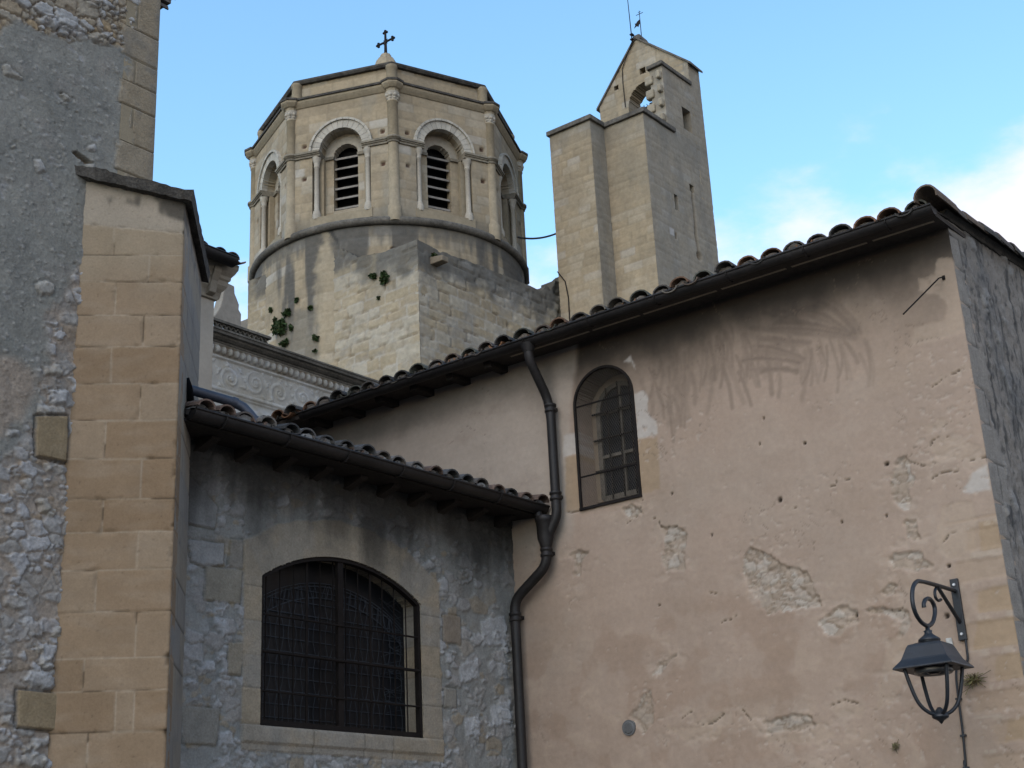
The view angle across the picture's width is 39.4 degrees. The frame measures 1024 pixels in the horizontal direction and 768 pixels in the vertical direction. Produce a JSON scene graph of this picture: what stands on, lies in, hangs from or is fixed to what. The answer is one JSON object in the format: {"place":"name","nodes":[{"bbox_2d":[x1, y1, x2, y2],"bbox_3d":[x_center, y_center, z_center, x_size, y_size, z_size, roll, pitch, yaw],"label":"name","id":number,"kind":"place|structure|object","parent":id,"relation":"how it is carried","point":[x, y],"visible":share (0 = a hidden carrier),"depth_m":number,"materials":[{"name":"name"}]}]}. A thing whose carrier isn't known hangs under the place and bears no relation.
{"place":"outdoors","nodes":[
{"label":"outdoors","id":0,"kind":"place"},
{"bbox_2d":[212,284,377,416],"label":"church flank wall","id":1,"kind":"structure","parent":0,"point":[262,376],"depth_m":28.02,"materials":[{"name":"stone"}]},
{"bbox_2d":[241,30,560,380],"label":"octagonal bell tower","id":2,"kind":"structure","parent":0,"point":[399,173],"depth_m":39.15,"materials":[{"name":"stone"}]},
{"bbox_2d":[270,318,286,336],"bbox_3d":[-6.245,-1.512,38.229,0.592,0.529,0.290,-19,-26,37],"label":"wall plant","id":3,"kind":"object","parent":2,"relation":"attached to","point":[279,326],"depth_m":38.16,"materials":[{"name":"green plant"}]},
{"bbox_2d":[278,338,288,346],"bbox_3d":[-6.079,-1.089,37.991,0.366,0.250,0.211,-10,-21,20],"label":"wall plant","id":4,"kind":"object","parent":2,"relation":"attached to","point":[284,342],"depth_m":37.94,"materials":[{"name":"green plant"}]},
{"bbox_2d":[281,308,291,317],"bbox_3d":[-6.027,-1.903,38.216,0.381,0.269,0.187,-20,-26,38],"label":"wall plant","id":5,"kind":"object","parent":2,"relation":"attached to","point":[286,312],"depth_m":38.18,"materials":[{"name":"green plant"}]},
{"bbox_2d":[288,324,293,331],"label":"wall plant","id":6,"kind":"object","parent":2,"relation":"attached to","point":[291,326],"depth_m":37.94,"materials":[{"name":"green plant"}]},
{"bbox_2d":[312,334,319,341],"bbox_3d":[-5.139,-1.206,37.398,0.240,0.234,0.138,-16,-24,32],"label":"wall plant","id":7,"kind":"object","parent":2,"relation":"attached to","point":[315,337],"depth_m":37.37,"materials":[{"name":"green plant"}]},
{"bbox_2d":[368,273,376,279],"bbox_3d":[-3.603,-2.782,36.871,0.276,0.226,0.160,-18,-25,35],"label":"wall plant","id":8,"kind":"object","parent":2,"relation":"attached to","point":[372,276],"depth_m":36.82,"materials":[{"name":"green plant"}]},
{"bbox_2d":[379,270,389,285],"bbox_3d":[-3.275,-2.739,36.556,0.332,0.439,0.223,-17,-24,33],"label":"wall plant","id":9,"kind":"object","parent":2,"relation":"attached to","point":[384,277],"depth_m":36.52,"materials":[{"name":"green plant"}]},
{"bbox_2d":[153,0,1023,320],"label":"sky","id":10,"kind":"structure","parent":0,"point":[819,116],"materials":[{"name":"blue"}]},
{"label":"ground","id":11,"kind":"structure","parent":0,"visible":0},
{"bbox_2d":[0,0,209,767],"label":"tall stone building","id":12,"kind":"structure","parent":11,"relation":"on","point":[104,271],"depth_m":9.77,"materials":[{"name":"stone"}]},
{"bbox_2d":[198,241,245,399],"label":"cream rendered building","id":13,"kind":"structure","parent":11,"relation":"on","point":[223,266],"depth_m":16.98,"materials":[{"name":"paint"}]},
{"bbox_2d":[180,378,549,767],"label":"rubble stone wing","id":14,"kind":"structure","parent":11,"relation":"on","point":[348,602],"depth_m":11.48,"materials":[{"name":"grey stone"}]},
{"bbox_2d":[260,557,422,737],"bbox_3d":[-1.406,2.098,11.450,0.206,1.419,1.804,-18,-25,36],"label":"window","id":15,"kind":"structure","parent":14,"relation":"in","point":[332,639],"depth_m":11.48,"materials":[{"name":"metal"}]},
{"bbox_2d":[546,34,718,320],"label":"square bell tower","id":16,"kind":"structure","parent":11,"relation":"on","point":[633,203],"depth_m":41.02,"materials":[{"name":"stone"}]},
{"bbox_2d":[517,233,555,239],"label":"span cable","id":17,"kind":"object","parent":16,"relation":"attached to","point":[519,237],"visible":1,"depth_m":40.71,"materials":[{"name":"black metal"}]},
{"bbox_2d":[557,271,569,320],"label":"wall cable","id":18,"kind":"object","parent":16,"relation":"attached to","point":[567,294],"depth_m":40.04,"materials":[{"name":"metal"}]},
{"bbox_2d":[622,0,633,106],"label":"lightning rod","id":19,"kind":"object","parent":16,"relation":"attached to","point":[631,35],"visible":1,"depth_m":45.58,"materials":[{"name":"metal"}]},
{"bbox_2d":[634,11,642,35],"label":"weather vane","id":20,"kind":"object","parent":16,"relation":"attached to","point":[637,23],"visible":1,"depth_m":45.91,"materials":[{"name":"metal"}]},
{"bbox_2d":[262,184,1023,767],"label":"plastered building","id":21,"kind":"structure","parent":11,"relation":"on","point":[792,472],"depth_m":11.87,"materials":[{"name":"paint"}]},
{"bbox_2d":[509,341,562,767],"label":"rainwater pipe","id":22,"kind":"object","parent":21,"relation":"attached to","point":[546,526],"visible":1,"depth_m":12.96,"materials":[{"name":"black metal"}]},
{"bbox_2d":[573,365,641,510],"bbox_3d":[0.959,0.492,13.159,0.900,1.511,0.381,-17,-24,34],"label":"window","id":23,"kind":"structure","parent":21,"relation":"in","point":[614,426],"depth_m":13.22,"materials":[{"name":"black metal"}]},
{"bbox_2d":[622,720,635,735],"bbox_3d":[0.990,2.913,12.111,0.130,0.130,0.032,-17,-24,34],"label":"vent cap","id":24,"kind":"object","parent":21,"relation":"attached to","point":[628,727],"visible":1,"depth_m":12.10,"materials":[{"name":"grey plastic"}]},
{"bbox_2d":[890,739,898,753],"bbox_3d":[2.860,2.708,10.671,0.089,0.104,0.025,-17,-24,34],"label":"dry tuft","id":25,"kind":"object","parent":21,"relation":"attached to","point":[894,746],"visible":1,"depth_m":10.67,"materials":[{"name":"green plant"}]},
{"bbox_2d":[903,275,944,314],"bbox_3d":[3.260,-0.703,11.263,0.466,0.377,0.042,5,-22,-20],"label":"sundial gnomon rod","id":26,"kind":"object","parent":21,"relation":"attached to","point":[935,281],"visible":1,"depth_m":11.28,"materials":[{"name":"black metal"}]},
{"bbox_2d":[893,578,973,767],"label":"wall lantern","id":27,"kind":"object","parent":21,"relation":"attached to","point":[929,653],"depth_m":9.93,"materials":[{"name":"metal"}]},
{"bbox_2d":[946,638,952,643],"bbox_3d":[3.260,1.963,10.607,0.059,0.155,0.020,-17,-24,34],"label":"white wall clip","id":28,"kind":"object","parent":21,"relation":"attached to","point":[949,640],"depth_m":10.62,"materials":[{"name":"plastic"}]},
{"bbox_2d":[958,670,990,694],"bbox_3d":[3.370,2.176,10.411,0.254,0.158,0.061,-18,-25,35],"label":"dry tuft","id":29,"kind":"object","parent":21,"relation":"attached to","point":[972,679],"visible":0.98,"depth_m":10.43,"materials":[{"name":"green plant"}]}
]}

